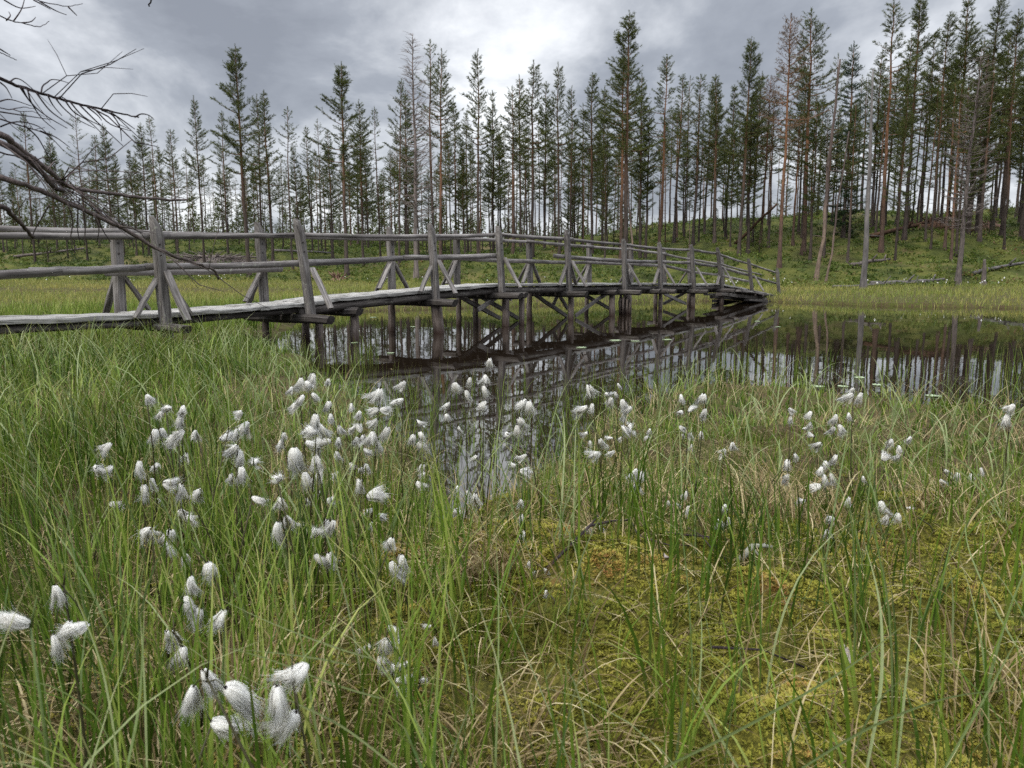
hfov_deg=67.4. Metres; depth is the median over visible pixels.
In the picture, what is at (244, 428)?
cottongrass
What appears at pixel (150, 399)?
cottongrass
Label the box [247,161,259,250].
pine tree
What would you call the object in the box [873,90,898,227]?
pine tree
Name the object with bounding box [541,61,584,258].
pine tree
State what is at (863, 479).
cottongrass
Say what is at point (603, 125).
pine tree
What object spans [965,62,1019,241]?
pine tree
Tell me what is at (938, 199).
pine tree
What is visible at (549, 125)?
pine tree
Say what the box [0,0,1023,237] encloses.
sky
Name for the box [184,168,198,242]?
pine tree
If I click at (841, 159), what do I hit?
pine tree
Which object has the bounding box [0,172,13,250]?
pine tree
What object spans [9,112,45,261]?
pine tree
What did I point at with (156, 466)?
cottongrass
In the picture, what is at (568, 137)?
pine tree
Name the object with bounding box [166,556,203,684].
cottongrass
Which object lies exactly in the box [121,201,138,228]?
young pine
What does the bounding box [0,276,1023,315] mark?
marsh grass
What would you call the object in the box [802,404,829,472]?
cottongrass
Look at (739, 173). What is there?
pine tree
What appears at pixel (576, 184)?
pine tree
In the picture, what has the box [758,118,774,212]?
pine tree
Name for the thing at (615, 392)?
cottongrass
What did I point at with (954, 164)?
pine tree
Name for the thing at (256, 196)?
pine tree
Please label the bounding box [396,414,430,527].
cottongrass
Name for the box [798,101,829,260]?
pine tree
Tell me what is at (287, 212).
pine tree
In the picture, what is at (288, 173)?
pine tree
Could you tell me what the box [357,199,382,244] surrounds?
young pine
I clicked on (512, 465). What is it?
cottongrass
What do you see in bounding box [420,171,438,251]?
pine tree
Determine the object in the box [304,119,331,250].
pine tree
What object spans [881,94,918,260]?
pine tree
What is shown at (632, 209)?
young pine
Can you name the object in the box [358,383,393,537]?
cottongrass
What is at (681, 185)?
pine tree
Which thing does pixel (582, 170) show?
pine tree
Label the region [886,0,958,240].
pine tree
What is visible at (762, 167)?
pine tree
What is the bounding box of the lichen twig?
[738,543,772,560]
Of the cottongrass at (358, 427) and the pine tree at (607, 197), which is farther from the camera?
the pine tree at (607, 197)
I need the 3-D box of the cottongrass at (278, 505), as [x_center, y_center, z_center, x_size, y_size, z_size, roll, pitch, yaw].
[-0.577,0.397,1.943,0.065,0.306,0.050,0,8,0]
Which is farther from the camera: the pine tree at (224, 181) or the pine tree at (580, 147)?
the pine tree at (224, 181)
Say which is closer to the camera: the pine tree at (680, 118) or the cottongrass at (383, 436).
the cottongrass at (383, 436)
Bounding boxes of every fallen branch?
[547,514,627,567]
[630,517,728,563]
[712,646,810,670]
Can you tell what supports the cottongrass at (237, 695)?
on the ground at (970, 244)
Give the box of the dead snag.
[859,69,885,289]
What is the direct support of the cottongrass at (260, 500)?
on the ground at (970, 244)
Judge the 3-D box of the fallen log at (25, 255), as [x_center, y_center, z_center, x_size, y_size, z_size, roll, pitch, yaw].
[-34.979,-9.984,58.098,4.705,1.009,0.371,-4,9,-23]
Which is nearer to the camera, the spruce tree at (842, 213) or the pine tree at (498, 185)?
the spruce tree at (842, 213)
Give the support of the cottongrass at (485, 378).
on the ground at (970, 244)
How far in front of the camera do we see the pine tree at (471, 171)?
54.35 m
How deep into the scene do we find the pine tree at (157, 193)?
75.12 m
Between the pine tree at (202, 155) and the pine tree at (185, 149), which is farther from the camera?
the pine tree at (202, 155)
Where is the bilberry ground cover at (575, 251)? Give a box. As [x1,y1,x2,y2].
[0,203,1023,287]
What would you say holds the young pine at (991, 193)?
on the ground at (970, 244)
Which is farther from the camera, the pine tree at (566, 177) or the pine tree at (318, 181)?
the pine tree at (318, 181)
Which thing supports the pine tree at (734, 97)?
on the ground at (970, 244)
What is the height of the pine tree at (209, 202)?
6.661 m
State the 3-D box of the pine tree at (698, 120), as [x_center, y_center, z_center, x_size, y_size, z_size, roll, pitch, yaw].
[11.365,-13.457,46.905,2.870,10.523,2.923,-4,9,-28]
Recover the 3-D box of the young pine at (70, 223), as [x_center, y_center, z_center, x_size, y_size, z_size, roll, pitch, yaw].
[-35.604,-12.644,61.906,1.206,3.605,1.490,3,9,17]
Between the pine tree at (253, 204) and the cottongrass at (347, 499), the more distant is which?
the pine tree at (253, 204)
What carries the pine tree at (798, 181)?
on the ground at (970, 244)
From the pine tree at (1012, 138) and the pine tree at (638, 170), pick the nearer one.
the pine tree at (638, 170)
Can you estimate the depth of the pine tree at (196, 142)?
48.10 m
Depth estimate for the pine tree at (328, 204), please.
57.43 m
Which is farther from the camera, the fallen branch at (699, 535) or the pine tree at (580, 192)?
the pine tree at (580, 192)
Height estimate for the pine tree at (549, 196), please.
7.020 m
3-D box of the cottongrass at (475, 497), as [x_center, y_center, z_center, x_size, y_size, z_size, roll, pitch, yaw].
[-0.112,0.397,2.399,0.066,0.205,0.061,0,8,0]
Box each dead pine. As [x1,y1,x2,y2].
[0,0,270,309]
[387,31,441,277]
[933,45,1002,285]
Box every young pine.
[13,201,30,226]
[26,200,44,248]
[32,216,63,262]
[62,208,74,245]
[85,206,94,227]
[88,205,102,227]
[118,211,130,256]
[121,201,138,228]
[148,200,164,240]
[161,204,172,230]
[187,204,200,231]
[204,213,213,232]
[206,204,225,239]
[232,205,244,244]
[240,200,256,232]
[258,205,274,250]
[274,204,292,246]
[274,223,280,242]
[291,201,306,245]
[313,202,328,242]
[334,218,343,247]
[352,205,369,242]
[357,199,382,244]
[381,200,397,242]
[400,207,413,232]
[409,229,413,250]
[419,217,429,253]
[424,200,438,233]
[434,194,458,250]
[505,204,511,237]
[546,201,560,235]
[551,225,557,246]
[560,187,580,238]
[607,189,644,246]
[634,209,650,232]
[709,208,721,231]
[750,208,764,246]
[752,225,764,251]
[772,169,794,211]
[802,170,822,214]
[813,168,829,209]
[834,189,843,211]
[845,184,872,237]
[900,163,924,224]
[949,197,962,226]
[967,173,993,210]
[982,204,995,234]
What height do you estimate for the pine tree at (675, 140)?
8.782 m
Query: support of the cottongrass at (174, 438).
on the ground at (970, 244)
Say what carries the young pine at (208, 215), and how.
on the ground at (970, 244)
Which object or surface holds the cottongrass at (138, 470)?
on the ground at (970, 244)
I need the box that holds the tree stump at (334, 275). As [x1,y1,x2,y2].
[328,270,349,281]
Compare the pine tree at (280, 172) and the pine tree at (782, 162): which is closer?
the pine tree at (782, 162)
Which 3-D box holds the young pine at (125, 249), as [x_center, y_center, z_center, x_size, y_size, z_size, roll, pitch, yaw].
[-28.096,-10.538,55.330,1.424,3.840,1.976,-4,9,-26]
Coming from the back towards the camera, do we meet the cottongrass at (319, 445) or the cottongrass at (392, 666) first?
the cottongrass at (319, 445)
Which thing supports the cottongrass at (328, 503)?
on the ground at (970, 244)
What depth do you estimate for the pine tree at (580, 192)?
60.90 m
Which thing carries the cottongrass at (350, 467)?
on the ground at (970, 244)
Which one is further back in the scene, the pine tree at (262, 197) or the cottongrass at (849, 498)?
the pine tree at (262, 197)
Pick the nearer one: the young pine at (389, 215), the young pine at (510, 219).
the young pine at (389, 215)
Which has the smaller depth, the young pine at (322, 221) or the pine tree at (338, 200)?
the young pine at (322, 221)
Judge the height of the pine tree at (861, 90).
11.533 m
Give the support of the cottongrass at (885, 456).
on the ground at (970, 244)
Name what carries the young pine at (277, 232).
on the ground at (970, 244)
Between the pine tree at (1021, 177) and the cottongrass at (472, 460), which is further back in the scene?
the pine tree at (1021, 177)
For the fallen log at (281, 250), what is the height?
0.525 m
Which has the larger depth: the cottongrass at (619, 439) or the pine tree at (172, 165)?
the pine tree at (172, 165)
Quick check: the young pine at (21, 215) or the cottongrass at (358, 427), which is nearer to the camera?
the cottongrass at (358, 427)
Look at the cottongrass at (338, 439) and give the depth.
2.49 m
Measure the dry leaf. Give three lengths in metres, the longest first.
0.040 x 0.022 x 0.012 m
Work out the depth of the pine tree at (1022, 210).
45.87 m
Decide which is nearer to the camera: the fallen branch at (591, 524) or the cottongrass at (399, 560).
the cottongrass at (399, 560)
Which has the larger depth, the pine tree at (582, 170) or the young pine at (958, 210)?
the pine tree at (582, 170)
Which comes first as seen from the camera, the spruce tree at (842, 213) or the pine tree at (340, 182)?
the spruce tree at (842, 213)
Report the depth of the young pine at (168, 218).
77.76 m
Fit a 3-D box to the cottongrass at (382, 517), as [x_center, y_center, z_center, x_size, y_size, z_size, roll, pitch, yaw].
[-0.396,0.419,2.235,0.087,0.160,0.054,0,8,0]
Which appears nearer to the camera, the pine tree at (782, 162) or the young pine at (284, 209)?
the pine tree at (782, 162)
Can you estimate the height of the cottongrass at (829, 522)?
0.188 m
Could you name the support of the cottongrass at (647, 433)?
on the ground at (970, 244)
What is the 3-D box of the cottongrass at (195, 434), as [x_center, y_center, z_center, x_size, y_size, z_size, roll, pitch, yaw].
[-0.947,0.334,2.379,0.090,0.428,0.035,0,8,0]
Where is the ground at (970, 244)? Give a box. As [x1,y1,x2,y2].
[0,208,1023,767]
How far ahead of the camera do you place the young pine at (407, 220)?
77.37 m
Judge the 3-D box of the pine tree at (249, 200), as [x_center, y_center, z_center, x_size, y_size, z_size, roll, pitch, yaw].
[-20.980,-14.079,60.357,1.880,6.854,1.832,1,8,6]
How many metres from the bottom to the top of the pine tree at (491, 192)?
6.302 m
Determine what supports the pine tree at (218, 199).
on the ground at (970, 244)
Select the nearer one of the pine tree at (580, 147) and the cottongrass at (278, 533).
the cottongrass at (278, 533)
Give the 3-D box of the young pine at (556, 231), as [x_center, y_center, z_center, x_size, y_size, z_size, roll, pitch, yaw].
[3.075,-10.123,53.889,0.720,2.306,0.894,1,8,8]
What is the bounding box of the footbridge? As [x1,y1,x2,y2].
[0,216,780,344]
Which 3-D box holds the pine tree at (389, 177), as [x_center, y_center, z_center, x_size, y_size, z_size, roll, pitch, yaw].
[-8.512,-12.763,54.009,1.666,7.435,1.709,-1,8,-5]
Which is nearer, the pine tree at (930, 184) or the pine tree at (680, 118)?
the pine tree at (930, 184)
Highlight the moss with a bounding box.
[0,458,1023,767]
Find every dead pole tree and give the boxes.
[628,181,636,243]
[686,205,689,247]
[813,59,852,280]
[824,131,850,282]
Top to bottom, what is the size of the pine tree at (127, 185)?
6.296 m
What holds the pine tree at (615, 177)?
on the ground at (970, 244)
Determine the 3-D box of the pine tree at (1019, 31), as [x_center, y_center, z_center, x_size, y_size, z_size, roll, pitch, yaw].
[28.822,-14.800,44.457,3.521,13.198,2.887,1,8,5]
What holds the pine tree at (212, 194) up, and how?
on the ground at (970, 244)
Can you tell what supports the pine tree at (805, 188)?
on the ground at (970, 244)
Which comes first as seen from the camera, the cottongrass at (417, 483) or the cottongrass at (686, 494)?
the cottongrass at (686, 494)
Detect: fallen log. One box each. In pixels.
[13,246,83,257]
[197,251,255,257]
[274,248,330,253]
[734,203,777,243]
[832,275,932,287]
[849,254,890,266]
[869,274,944,283]
[870,217,941,237]
[972,258,1023,274]
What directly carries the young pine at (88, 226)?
on the ground at (970, 244)
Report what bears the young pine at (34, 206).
on the ground at (970, 244)
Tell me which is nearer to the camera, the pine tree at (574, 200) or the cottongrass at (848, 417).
the cottongrass at (848, 417)
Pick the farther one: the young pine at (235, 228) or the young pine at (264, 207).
the young pine at (235, 228)
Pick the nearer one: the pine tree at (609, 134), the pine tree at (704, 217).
the pine tree at (609, 134)
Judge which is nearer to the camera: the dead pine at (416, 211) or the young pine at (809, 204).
the dead pine at (416, 211)
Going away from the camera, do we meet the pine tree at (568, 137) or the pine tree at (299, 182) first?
the pine tree at (568, 137)
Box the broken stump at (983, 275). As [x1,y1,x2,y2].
[980,259,986,285]
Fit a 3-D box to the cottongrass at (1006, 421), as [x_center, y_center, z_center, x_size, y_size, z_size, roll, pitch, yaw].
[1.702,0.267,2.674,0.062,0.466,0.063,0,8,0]
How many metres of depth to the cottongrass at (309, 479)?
2.00 m
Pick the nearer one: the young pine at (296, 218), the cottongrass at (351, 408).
the cottongrass at (351, 408)
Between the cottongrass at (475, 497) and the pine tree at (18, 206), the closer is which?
the cottongrass at (475, 497)
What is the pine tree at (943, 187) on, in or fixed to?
on the ground at (970, 244)
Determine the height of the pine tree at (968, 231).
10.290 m
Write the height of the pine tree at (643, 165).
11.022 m
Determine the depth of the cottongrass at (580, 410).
2.34 m
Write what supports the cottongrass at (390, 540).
on the ground at (970, 244)
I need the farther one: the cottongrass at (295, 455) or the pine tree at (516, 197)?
the pine tree at (516, 197)
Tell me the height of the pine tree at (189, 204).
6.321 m
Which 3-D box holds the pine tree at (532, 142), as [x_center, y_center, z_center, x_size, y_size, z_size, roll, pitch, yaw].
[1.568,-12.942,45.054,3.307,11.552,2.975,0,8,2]
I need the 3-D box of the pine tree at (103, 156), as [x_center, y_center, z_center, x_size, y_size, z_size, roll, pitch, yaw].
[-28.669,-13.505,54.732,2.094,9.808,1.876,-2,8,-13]
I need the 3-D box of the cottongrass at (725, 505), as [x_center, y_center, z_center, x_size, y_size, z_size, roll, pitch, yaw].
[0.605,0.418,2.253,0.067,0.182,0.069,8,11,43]
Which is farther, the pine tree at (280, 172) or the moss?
the pine tree at (280, 172)
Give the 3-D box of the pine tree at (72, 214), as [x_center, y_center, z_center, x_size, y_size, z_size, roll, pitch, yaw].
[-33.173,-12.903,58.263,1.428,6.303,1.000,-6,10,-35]
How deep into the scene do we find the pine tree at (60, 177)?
71.85 m
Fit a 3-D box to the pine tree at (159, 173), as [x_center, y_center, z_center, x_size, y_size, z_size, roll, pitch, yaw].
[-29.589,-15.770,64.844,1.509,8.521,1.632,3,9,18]
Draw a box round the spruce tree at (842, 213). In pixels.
[827,40,872,237]
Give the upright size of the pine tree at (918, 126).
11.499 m
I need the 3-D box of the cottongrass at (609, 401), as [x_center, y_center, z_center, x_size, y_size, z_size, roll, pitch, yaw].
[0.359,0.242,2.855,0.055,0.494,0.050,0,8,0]
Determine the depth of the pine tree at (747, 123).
41.07 m
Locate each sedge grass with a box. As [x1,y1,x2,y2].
[0,288,1023,582]
[0,352,1023,767]
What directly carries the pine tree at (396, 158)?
on the ground at (970, 244)
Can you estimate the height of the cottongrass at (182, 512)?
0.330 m
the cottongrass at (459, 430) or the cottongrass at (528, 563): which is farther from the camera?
the cottongrass at (459, 430)
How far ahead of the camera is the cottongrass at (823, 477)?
2.63 m
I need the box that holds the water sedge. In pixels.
[273,329,1023,516]
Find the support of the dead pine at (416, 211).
on the ground at (970, 244)
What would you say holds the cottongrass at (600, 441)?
on the ground at (970, 244)
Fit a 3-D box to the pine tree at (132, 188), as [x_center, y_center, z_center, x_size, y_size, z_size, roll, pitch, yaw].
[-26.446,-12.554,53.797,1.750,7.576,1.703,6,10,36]
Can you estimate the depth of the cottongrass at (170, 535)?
1.70 m
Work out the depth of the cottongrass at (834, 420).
3.07 m
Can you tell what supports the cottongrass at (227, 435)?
on the ground at (970, 244)
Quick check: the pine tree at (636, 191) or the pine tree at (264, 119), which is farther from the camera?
the pine tree at (636, 191)
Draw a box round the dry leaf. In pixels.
[844,644,850,662]
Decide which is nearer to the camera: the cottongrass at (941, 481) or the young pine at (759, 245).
the cottongrass at (941, 481)
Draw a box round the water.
[270,301,1023,518]
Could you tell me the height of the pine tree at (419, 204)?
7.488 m
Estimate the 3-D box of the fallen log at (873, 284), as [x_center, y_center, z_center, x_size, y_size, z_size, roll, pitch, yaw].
[16.457,-4.516,33.865,5.322,0.537,0.325,-2,9,-17]
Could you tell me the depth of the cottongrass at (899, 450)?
3.03 m
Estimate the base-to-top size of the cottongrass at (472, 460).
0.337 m
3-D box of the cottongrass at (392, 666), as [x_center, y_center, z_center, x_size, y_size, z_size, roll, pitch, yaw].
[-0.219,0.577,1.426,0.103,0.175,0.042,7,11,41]
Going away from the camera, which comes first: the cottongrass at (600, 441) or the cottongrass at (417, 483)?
the cottongrass at (600, 441)
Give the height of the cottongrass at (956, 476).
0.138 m
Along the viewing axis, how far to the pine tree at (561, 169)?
51.51 m
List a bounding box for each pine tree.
[0,167,14,251]
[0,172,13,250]
[5,172,21,248]
[6,163,27,253]
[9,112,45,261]
[17,186,25,222]
[19,164,35,244]
[27,173,44,241]
[40,132,65,249]
[48,151,65,227]
[48,188,59,226]
[49,169,75,258]
[56,168,73,243]
[61,111,99,260]
[66,171,78,252]
[67,158,81,227]
[78,170,90,207]
[79,162,93,227]
[79,180,88,227]
[82,135,113,247]
[89,174,101,241]
[93,123,126,217]
[99,162,112,241]
[105,172,119,222]
[107,155,125,212]
[119,174,133,245]
[122,149,145,255]
[125,174,133,249]
[128,157,139,228]
[130,122,162,255]
[131,156,146,254]
[141,118,168,248]
[144,151,156,216]
[146,162,160,217]
[154,129,195,256]
[154,145,170,244]
[159,174,169,230]
[163,147,180,231]
[167,173,178,250]
[174,161,183,231]
[179,148,194,250]
[181,96,213,262]
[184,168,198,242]
[184,176,192,230]
[197,154,209,231]
[197,168,208,228]
[202,178,216,231]
[209,111,238,253]
[209,177,214,228]
[210,43,270,276]
[214,164,229,240]
[217,151,229,226]
[221,170,233,240]
[223,172,238,240]
[231,177,241,232]
[235,93,275,226]
[235,162,257,226]
[238,171,252,232]
[244,150,267,223]
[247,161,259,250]
[248,89,298,260]
[256,154,264,230]
[261,173,280,211]
[273,106,298,269]
[273,172,286,231]
[276,155,286,252]
[283,178,292,232]
[284,168,294,252]
[285,147,311,219]
[292,167,307,222]
[294,176,309,231]
[296,125,317,250]
[303,61,372,275]
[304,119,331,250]
[305,160,318,226]
[306,149,321,253]
[310,155,327,209]
[312,165,328,250]
[315,129,346,257]
[324,169,330,243]
[325,170,342,246]
[332,176,342,232]
[334,155,354,225]
[339,99,385,266]
[341,178,354,242]
[345,158,357,244]
[346,143,367,244]
[354,172,365,225]
[355,138,376,247]
[362,107,384,256]
[364,177,376,245]
[368,176,377,243]
[373,169,395,248]
[373,176,387,224]
[375,177,388,242]
[380,150,398,228]
[382,80,412,266]
[385,157,403,247]
[388,135,402,197]
[392,93,420,260]
[395,145,413,252]
[401,180,413,250]
[407,166,421,253]
[409,39,444,244]
[410,153,426,254]
[417,48,463,262]
[418,163,427,244]
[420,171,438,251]
[424,141,438,199]
[427,170,443,233]
[432,158,444,196]
[434,128,458,253]
[436,132,453,233]
[437,102,467,229]
[437,154,445,250]
[449,143,479,253]
[452,51,507,261]
[453,111,476,252]
[453,152,469,240]
[454,166,459,233]
[464,149,476,241]
[465,146,479,251]
[468,158,489,252]
[474,160,488,250]
[479,157,495,246]
[480,90,506,252]
[480,157,499,252]
[488,130,509,225]
[489,136,510,230]
[495,86,531,253]
[497,75,534,251]
[497,160,522,246]
[499,133,510,231]
[507,160,522,243]
[512,60,565,257]
[514,128,536,234]
[514,136,522,233]
[514,158,530,246]
[517,134,537,234]
[524,145,538,234]
[529,81,556,248]
[530,124,551,235]
[540,142,553,206]
[540,157,557,235]
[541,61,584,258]
[545,141,564,235]
[549,148,564,241]
[552,86,594,251]
[552,139,576,248]
[561,141,589,249]
[562,146,587,243]
[562,151,572,230]
[568,72,609,253]
[575,150,589,238]
[576,104,595,244]
[576,150,592,251]
[577,141,595,234]
[580,153,598,235]
[585,87,620,250]
[587,141,608,233]
[589,123,619,245]
[593,9,664,266]
[593,133,612,216]
[594,137,619,257]
[598,50,648,258]
[607,109,639,227]
[607,149,623,251]
[610,128,624,229]
[620,72,659,257]
[628,141,636,238]
[628,155,645,240]
[630,122,653,236]
[632,108,666,258]
[639,53,679,263]
[648,152,657,229]
[651,133,668,229]
[654,73,696,242]
[654,121,680,228]
[658,108,679,223]
[659,141,672,243]
[669,75,700,237]
[669,107,687,237]
[671,74,720,245]
[673,133,691,231]
[680,146,694,222]
[685,118,716,241]
[686,144,708,211]
[692,84,719,233]
[698,74,734,242]
[700,96,726,233]
[702,143,712,217]
[703,130,720,217]
[707,85,743,239]
[716,36,773,256]
[719,124,742,246]
[720,116,736,230]
[720,136,730,220]
[728,117,754,224]
[730,97,764,253]
[735,119,742,220]
[737,71,770,242]
[742,147,757,225]
[748,85,772,204]
[755,75,799,246]
[756,96,787,247]
[758,13,832,267]
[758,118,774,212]
[760,114,779,225]
[774,129,783,216]
[774,139,794,203]
[777,7,843,255]
[780,99,818,245]
[780,105,797,217]
[785,60,815,233]
[790,124,804,216]
[791,96,815,237]
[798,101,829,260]
[809,92,829,217]
[812,93,829,215]
[812,113,838,224]
[814,53,858,257]
[819,106,843,224]
[823,121,844,233]
[833,129,846,202]
[836,100,874,263]
[844,75,869,208]
[844,121,861,216]
[854,49,892,228]
[857,78,879,208]
[859,111,889,225]
[860,77,874,207]
[867,84,898,232]
[869,0,920,252]
[873,65,907,225]
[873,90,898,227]
[875,34,928,225]
[877,73,919,243]
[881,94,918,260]
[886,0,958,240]
[891,101,909,210]
[895,104,921,214]
[909,10,966,220]
[909,79,941,221]
[910,89,947,241]
[911,71,931,221]
[913,72,935,212]
[916,33,950,221]
[920,0,992,226]
[925,72,952,215]
[925,86,952,248]
[931,60,957,220]
[938,76,988,256]
[938,79,973,250]
[940,46,967,222]
[944,80,981,261]
[951,52,998,234]
[951,77,993,227]
[962,0,1021,235]
[964,38,994,196]
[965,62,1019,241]
[973,77,1000,228]
[979,28,1023,229]
[990,82,1003,213]
[991,8,1023,237]
[991,77,1017,217]
[994,95,1023,218]
[997,68,1023,249]
[1003,96,1023,240]
[1004,39,1023,238]
[1006,79,1023,223]
[1008,50,1023,207]
[1011,71,1023,217]
[1015,72,1023,104]
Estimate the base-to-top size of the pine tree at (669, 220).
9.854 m
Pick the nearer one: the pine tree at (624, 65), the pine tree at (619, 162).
the pine tree at (624, 65)
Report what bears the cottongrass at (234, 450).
on the ground at (970, 244)
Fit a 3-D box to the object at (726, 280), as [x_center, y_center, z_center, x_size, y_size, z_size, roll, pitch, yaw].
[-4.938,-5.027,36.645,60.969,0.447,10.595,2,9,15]
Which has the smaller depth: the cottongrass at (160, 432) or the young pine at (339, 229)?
the cottongrass at (160, 432)
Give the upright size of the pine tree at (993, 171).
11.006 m
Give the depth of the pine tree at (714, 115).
45.10 m
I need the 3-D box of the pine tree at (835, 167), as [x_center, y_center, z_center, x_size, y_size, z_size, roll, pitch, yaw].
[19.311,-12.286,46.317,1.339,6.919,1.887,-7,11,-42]
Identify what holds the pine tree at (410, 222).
on the ground at (970, 244)
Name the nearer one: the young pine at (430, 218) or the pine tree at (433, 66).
the pine tree at (433, 66)
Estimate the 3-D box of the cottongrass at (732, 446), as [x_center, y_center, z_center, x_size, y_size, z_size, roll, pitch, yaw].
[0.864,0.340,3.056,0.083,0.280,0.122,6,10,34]
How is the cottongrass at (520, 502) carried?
on the ground at (970, 244)
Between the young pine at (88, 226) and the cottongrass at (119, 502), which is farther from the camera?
the young pine at (88, 226)
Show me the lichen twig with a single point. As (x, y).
(757, 545)
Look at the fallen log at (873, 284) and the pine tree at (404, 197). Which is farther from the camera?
the pine tree at (404, 197)
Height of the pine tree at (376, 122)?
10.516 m
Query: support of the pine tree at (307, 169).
on the ground at (970, 244)
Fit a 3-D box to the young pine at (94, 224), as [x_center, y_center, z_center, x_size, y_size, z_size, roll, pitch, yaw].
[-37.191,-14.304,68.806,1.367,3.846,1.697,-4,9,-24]
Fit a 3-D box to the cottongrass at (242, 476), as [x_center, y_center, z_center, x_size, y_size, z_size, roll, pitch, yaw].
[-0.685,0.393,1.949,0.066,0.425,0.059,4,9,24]
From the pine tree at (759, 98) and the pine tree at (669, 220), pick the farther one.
the pine tree at (669, 220)
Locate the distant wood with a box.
[0,194,644,237]
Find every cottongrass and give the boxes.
[0,597,49,767]
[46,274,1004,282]
[49,568,89,767]
[91,436,153,599]
[92,495,125,565]
[131,515,167,629]
[134,457,151,599]
[135,472,160,569]
[145,390,157,554]
[146,423,179,542]
[150,457,173,517]
[150,518,177,642]
[155,400,186,551]
[162,428,184,572]
[162,475,227,596]
[164,619,202,732]
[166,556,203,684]
[170,652,266,767]
[173,398,187,547]
[177,505,206,605]
[179,546,192,629]
[180,448,189,505]
[190,424,221,549]
[195,549,248,660]
[195,708,252,767]
[203,418,241,595]
[207,605,226,746]
[216,433,249,599]
[217,481,269,652]
[226,460,249,605]
[230,402,254,574]
[246,655,310,767]
[248,454,317,628]
[265,469,300,606]
[271,509,302,633]
[272,483,287,566]
[276,428,291,511]
[282,436,314,612]
[285,385,299,473]
[287,392,313,527]
[292,362,324,550]
[295,469,324,573]
[296,390,319,521]
[299,405,333,564]
[305,429,331,578]
[306,447,356,577]
[308,544,339,619]
[311,506,336,614]
[320,393,349,497]
[324,375,355,475]
[324,491,339,553]
[332,471,356,539]
[333,416,346,530]
[334,445,352,541]
[346,428,374,526]
[347,407,362,521]
[348,396,356,503]
[348,456,357,503]
[354,471,390,597]
[357,638,375,657]
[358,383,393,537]
[359,412,390,532]
[360,455,372,499]
[363,505,387,531]
[364,531,396,644]
[373,618,404,678]
[384,538,413,640]
[384,653,412,708]
[389,379,405,506]
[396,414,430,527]
[410,672,427,718]
[415,459,429,518]
[421,608,438,648]
[430,482,464,530]
[434,402,452,484]
[451,371,473,518]
[453,423,462,492]
[466,482,483,530]
[469,449,478,507]
[476,377,490,512]
[477,350,492,507]
[492,432,510,493]
[494,491,524,542]
[505,462,518,491]
[513,393,544,517]
[513,448,536,510]
[523,553,539,577]
[543,581,555,604]
[571,380,602,517]
[579,427,592,484]
[583,430,611,521]
[601,386,614,466]
[605,435,616,483]
[610,381,621,474]
[616,436,624,477]
[619,392,632,503]
[621,422,637,472]
[624,468,648,512]
[642,423,664,467]
[667,500,681,518]
[668,418,693,479]
[677,387,698,490]
[680,485,704,534]
[683,402,697,490]
[694,388,706,492]
[696,426,704,463]
[714,502,729,530]
[719,438,738,489]
[758,452,790,511]
[762,446,798,514]
[787,400,796,471]
[796,495,806,522]
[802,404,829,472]
[806,430,819,477]
[809,440,823,482]
[809,462,830,522]
[820,449,846,495]
[822,511,834,552]
[823,409,845,502]
[835,381,862,495]
[841,494,851,534]
[845,409,851,477]
[861,467,870,489]
[878,497,901,546]
[881,437,893,490]
[891,443,903,488]
[901,498,934,533]
[902,432,913,464]
[939,466,959,495]
[946,469,960,488]
[968,471,976,496]
[975,465,984,492]
[997,402,1015,501]
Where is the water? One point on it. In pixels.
(546, 335)
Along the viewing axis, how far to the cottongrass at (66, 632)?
1.11 m
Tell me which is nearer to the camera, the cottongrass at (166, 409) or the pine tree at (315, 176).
the cottongrass at (166, 409)
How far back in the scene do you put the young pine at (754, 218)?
44.99 m
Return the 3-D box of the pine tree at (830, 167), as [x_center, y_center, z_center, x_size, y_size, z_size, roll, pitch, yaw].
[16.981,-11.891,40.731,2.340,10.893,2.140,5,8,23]
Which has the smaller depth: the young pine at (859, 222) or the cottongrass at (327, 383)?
the cottongrass at (327, 383)
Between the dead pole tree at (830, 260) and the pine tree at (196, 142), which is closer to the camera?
the dead pole tree at (830, 260)
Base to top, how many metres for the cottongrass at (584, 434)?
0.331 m
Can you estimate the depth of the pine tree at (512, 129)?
46.24 m
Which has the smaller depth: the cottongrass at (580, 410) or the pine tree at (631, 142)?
the cottongrass at (580, 410)
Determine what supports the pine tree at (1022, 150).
on the ground at (970, 244)
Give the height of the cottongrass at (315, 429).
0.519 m
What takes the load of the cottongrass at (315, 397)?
on the ground at (970, 244)
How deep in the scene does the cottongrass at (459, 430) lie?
3.37 m
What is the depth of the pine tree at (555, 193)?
55.65 m
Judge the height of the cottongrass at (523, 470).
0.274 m
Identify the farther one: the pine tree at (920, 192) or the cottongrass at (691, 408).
the pine tree at (920, 192)
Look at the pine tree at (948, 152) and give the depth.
51.28 m
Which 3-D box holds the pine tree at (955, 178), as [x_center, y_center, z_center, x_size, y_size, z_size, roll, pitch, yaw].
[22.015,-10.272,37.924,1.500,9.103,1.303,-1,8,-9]
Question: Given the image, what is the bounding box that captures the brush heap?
[166,250,256,262]
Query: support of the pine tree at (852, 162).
on the ground at (970, 244)
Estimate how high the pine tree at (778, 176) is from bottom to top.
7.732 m
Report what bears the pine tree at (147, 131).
on the ground at (970, 244)
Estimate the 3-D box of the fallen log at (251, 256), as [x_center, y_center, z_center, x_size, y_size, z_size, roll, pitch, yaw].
[-18.502,-8.447,50.261,3.910,0.431,0.375,-2,8,-13]

